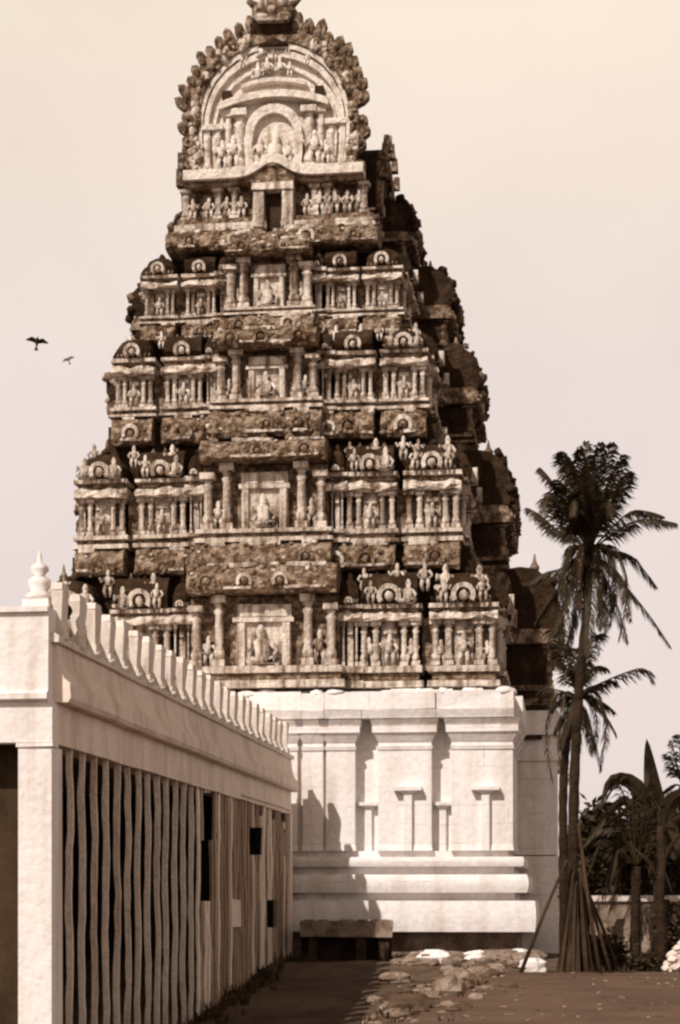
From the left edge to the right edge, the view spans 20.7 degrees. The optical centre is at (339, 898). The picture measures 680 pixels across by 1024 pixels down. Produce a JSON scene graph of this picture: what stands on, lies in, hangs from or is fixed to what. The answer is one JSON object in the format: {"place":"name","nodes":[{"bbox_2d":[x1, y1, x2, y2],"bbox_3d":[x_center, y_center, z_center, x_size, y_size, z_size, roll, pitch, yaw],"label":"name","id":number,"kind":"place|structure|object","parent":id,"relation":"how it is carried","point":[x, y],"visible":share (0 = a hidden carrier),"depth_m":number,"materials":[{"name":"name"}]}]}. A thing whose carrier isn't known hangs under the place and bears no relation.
{"place":"outdoors","nodes":[
{"label":"outdoors","id":0,"kind":"place"},
{"bbox_2d":[26,337,47,350],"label":"bird","id":1,"kind":"object","parent":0,"point":[37,340],"visible":1,"depth_m":70.03},
{"bbox_2d":[62,356,73,364],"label":"bird","id":2,"kind":"object","parent":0,"point":[68,358],"visible":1,"depth_m":85.02},
{"bbox_2d":[0,0,679,870],"label":"sky","id":3,"kind":"structure","parent":0,"point":[537,142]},
{"bbox_2d":[63,926,659,1023],"bbox_3d":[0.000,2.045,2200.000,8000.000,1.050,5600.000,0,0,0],"label":"ground","id":4,"kind":"structure","parent":0,"point":[324,992],"depth_m":41.20,"materials":[{"name":"brown soil"}]},
{"bbox_2d":[0,551,298,1023],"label":"pillared hall","id":5,"kind":"structure","parent":4,"relation":"on","point":[145,806],"depth_m":32.73,"materials":[{"name":"stone"}]},
{"bbox_2d":[0,744,17,1023],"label":"door","id":6,"kind":"structure","parent":5,"relation":"in","point":[8,753],"depth_m":27.46,"materials":[{"name":"brown wood"}]},
{"bbox_2d":[48,0,565,957],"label":"temple tower","id":7,"kind":"structure","parent":4,"relation":"on","point":[296,498],"depth_m":51.84,"materials":[{"name":"stone"}]},
{"bbox_2d":[299,919,393,961],"bbox_3d":[0.170,1.234,48.905,2.442,1.380,1.460,0,0,0],"label":"stone bench","id":8,"kind":"object","parent":4,"relation":"on","point":[351,939],"visible":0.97,"depth_m":48.30,"materials":[{"name":"stone"}]},
{"bbox_2d":[364,996,383,1004],"bbox_3d":[0.733,2.174,39.265,0.429,0.245,0.363,0,0,-29],"label":"stone","id":9,"kind":"object","parent":4,"relation":"on","point":[373,1000],"visible":0.87,"depth_m":39.13,"materials":[{"name":"brown stone"}]},
{"bbox_2d":[377,972,412,983],"bbox_3d":[1.266,1.855,42.968,0.816,0.324,0.640,0,0,22],"label":"stone","id":10,"kind":"object","parent":4,"relation":"on","point":[394,977],"visible":0.82,"depth_m":42.77,"materials":[{"name":"brown stone"}]},
{"bbox_2d":[162,950,679,1023],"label":"weeds","id":11,"kind":"object","parent":4,"relation":"on","point":[262,972],"visible":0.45,"depth_m":39.87,"materials":[{"name":"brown plant"}]},
{"bbox_2d":[431,976,466,996],"bbox_3d":[1.788,1.520,30.846,0.583,0.481,0.607,0,0,20],"label":"stone","id":12,"kind":"object","parent":4,"relation":"on","point":[449,985],"visible":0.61,"depth_m":30.67,"materials":[{"name":"brown stone"}]},
{"bbox_2d":[362,951,544,1023],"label":"rubble","id":13,"kind":"object","parent":4,"relation":"on","point":[401,1000],"visible":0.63,"depth_m":33.14,"materials":[{"name":"stone"}]},
{"bbox_2d":[442,967,469,980],"bbox_3d":[2.227,1.511,35.418,0.556,0.410,0.494,0,0,15],"label":"stone","id":14,"kind":"object","parent":4,"relation":"on","point":[462,974],"visible":0.53,"depth_m":35.25,"materials":[{"name":"brown stone"}]},
{"bbox_2d":[406,948,547,962],"bbox_3d":[3.558,1.576,47.941,3.758,0.595,2.286,0,0,0],"label":"lime heap","id":15,"kind":"object","parent":4,"relation":"on","point":[438,954],"visible":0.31,"depth_m":47.06,"materials":[{"name":"white stone"}]},
{"bbox_2d":[466,966,488,975],"bbox_3d":[2.884,1.562,38.097,0.615,0.349,0.509,0,0,14],"label":"stone","id":16,"kind":"object","parent":4,"relation":"on","point":[479,970],"visible":0.47,"depth_m":37.94,"materials":[{"name":"brown stone"}]},
{"bbox_2d":[487,963,504,968],"bbox_3d":[3.426,1.556,41.450,0.468,0.240,0.670,0,0,1],"label":"stone","id":17,"kind":"object","parent":4,"relation":"on","point":[495,965],"visible":0.45,"depth_m":41.24,"materials":[{"name":"brown stone"}]},
{"bbox_2d":[518,958,547,971],"bbox_3d":[4.233,1.501,40.813,0.683,0.408,0.547,0,0,0],"label":"stone","id":18,"kind":"object","parent":4,"relation":"on","point":[536,965],"visible":0.56,"depth_m":40.59,"materials":[{"name":"white stone"}]},
{"bbox_2d":[555,867,596,971],"bbox_3d":[5.141,0.451,40.400,0.924,2.299,0.743,0,0,0],"label":"thatch bundle","id":19,"kind":"object","parent":4,"relation":"on","point":[568,957],"visible":0.76,"depth_m":40.23,"materials":[{"name":"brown wood"}]},
{"bbox_2d":[556,851,610,928],"bbox_3d":[5.827,0.284,44.514,1.493,2.870,1.810,0,0,0],"label":"bush","id":20,"kind":"object","parent":4,"relation":"on","point":[598,873],"visible":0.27,"depth_m":44.43,"materials":[{"name":"green plant"}]},
{"bbox_2d":[536,629,656,953],"bbox_3d":[5.828,-2.199,43.400,2.670,7.800,3.681,0,0,0],"label":"palm tree","id":21,"kind":"object","parent":4,"relation":"on","point":[566,700],"visible":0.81,"depth_m":42.90,"materials":[{"name":"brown plant"}]},
{"bbox_2d":[522,440,678,971],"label":"coconut palm","id":22,"kind":"object","parent":4,"relation":"on","point":[586,509],"visible":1,"depth_m":40.14,"materials":[{"name":"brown plant"}]},
{"bbox_2d":[582,874,620,971],"bbox_3d":[5.666,0.530,40.477,0.970,2.171,0.084,0,0,-16],"label":"leaning pole","id":23,"kind":"object","parent":4,"relation":"on","point":[613,957],"visible":0.84,"depth_m":40.48,"materials":[{"name":"brown wood"}]},
{"bbox_2d":[590,928,621,970],"bbox_3d":[5.718,1.191,41.378,1.077,1.093,0.875,0,0,0],"label":"bush","id":24,"kind":"object","parent":4,"relation":"on","point":[613,937],"visible":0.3,"depth_m":41.19,"materials":[{"name":"green plant"}]},
{"bbox_2d":[567,792,647,895],"bbox_3d":[6.654,-0.456,46.362,2.214,4.345,2.236,0,0,0],"label":"bush","id":25,"kind":"object","parent":4,"relation":"on","point":[588,821],"visible":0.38,"depth_m":45.90,"materials":[{"name":"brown plant"}]},
{"bbox_2d":[607,918,629,969],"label":"stone block","id":26,"kind":"structure","parent":4,"relation":"on","point":[621,926],"depth_m":42.24,"materials":[{"name":"brown stone"}]},
{"bbox_2d":[604,934,639,970],"bbox_3d":[6.090,1.265,41.679,1.152,0.989,0.942,0,0,0],"label":"bush","id":27,"kind":"object","parent":4,"relation":"on","point":[619,951],"visible":0.4,"depth_m":41.45,"materials":[{"name":"green plant"}]},
{"bbox_2d":[583,775,679,970],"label":"palm tree","id":28,"kind":"object","parent":4,"relation":"on","point":[637,838],"visible":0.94,"depth_m":42.12,"materials":[{"name":"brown plant"}]},
{"bbox_2d":[592,895,679,951],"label":"wall","id":29,"kind":"structure","parent":4,"relation":"on","point":[621,907],"depth_m":43.01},
{"bbox_2d":[602,739,679,964],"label":"banana plant","id":30,"kind":"object","parent":4,"relation":"on","point":[671,799],"visible":0.45,"depth_m":42.42,"materials":[{"name":"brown plant"}]},
{"bbox_2d":[603,855,678,893],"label":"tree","id":31,"kind":"object","parent":4,"relation":"on","point":[645,891],"visible":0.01,"depth_m":61.25,"materials":[{"name":"green plant"}]},
{"bbox_2d":[640,934,651,969],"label":"stone block","id":32,"kind":"structure","parent":4,"relation":"on","point":[645,944],"depth_m":42.23,"materials":[{"name":"brown stone"}]},
{"bbox_2d":[632,948,662,971],"bbox_3d":[6.830,1.418,40.861,0.882,0.659,0.772,0,0,0],"label":"bush","id":33,"kind":"object","parent":4,"relation":"on","point":[644,961],"visible":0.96,"depth_m":40.78,"materials":[{"name":"green plant"}]},
{"bbox_2d":[618,813,679,894],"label":"bush","id":34,"kind":"object","parent":4,"relation":"on","point":[673,874],"visible":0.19,"depth_m":46.64,"materials":[{"name":"green plant"}]},
{"bbox_2d":[635,826,679,968],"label":"bare tree","id":35,"kind":"object","parent":4,"relation":"on","point":[660,911],"visible":0.91,"depth_m":40.95,"materials":[{"name":"brown plant"}]},
{"bbox_2d":[649,896,679,952],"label":"bush","id":36,"kind":"object","parent":4,"relation":"on","point":[669,907],"visible":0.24,"depth_m":41.48,"materials":[{"name":"green plant"}]},
{"bbox_2d":[661,940,679,971],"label":"lime pile","id":37,"kind":"object","parent":4,"relation":"on","point":[671,963],"visible":0.9,"depth_m":40.49,"materials":[{"name":"white stone"}]},
{"bbox_2d":[661,734,679,894],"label":"palm tree","id":38,"kind":"object","parent":4,"relation":"on","point":[676,773],"visible":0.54,"depth_m":44.08,"materials":[{"name":"green plant"}]},
{"bbox_2d":[412,972,679,1023],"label":"path","id":39,"kind":"structure","parent":0,"point":[581,1003],"depth_m":28.66,"materials":[{"name":"brown soil"}]},
{"bbox_2d":[399,972,678,1020],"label":"litter","id":40,"kind":"object","parent":39,"relation":"on","point":[492,988],"visible":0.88,"depth_m":28.73,"materials":[{"name":"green plant"}]},
{"bbox_2d":[519,859,567,972],"bbox_3d":[4.379,0.384,40.014,1.188,2.471,0.087,0,0,-23],"label":"leaning pole","id":41,"kind":"object","parent":39,"relation":"on","point":[527,955],"visible":0.89,"depth_m":39.96,"materials":[{"name":"brown wood"}]},
{"bbox_2d":[577,823,601,973],"bbox_3d":[5.321,-0.005,39.765,0.099,3.233,0.902,0,0,-28],"label":"leaning pole","id":42,"kind":"object","parent":39,"relation":"on","point":[598,963],"visible":0.92,"depth_m":39.70,"materials":[{"name":"brown wood"}]},
{"bbox_2d":[578,868,612,972],"bbox_3d":[5.486,0.471,39.948,0.866,2.284,0.088,0,0,40],"label":"leaning pole","id":43,"kind":"object","parent":39,"relation":"on","point":[606,958],"visible":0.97,"depth_m":39.85,"materials":[{"name":"brown wood"}]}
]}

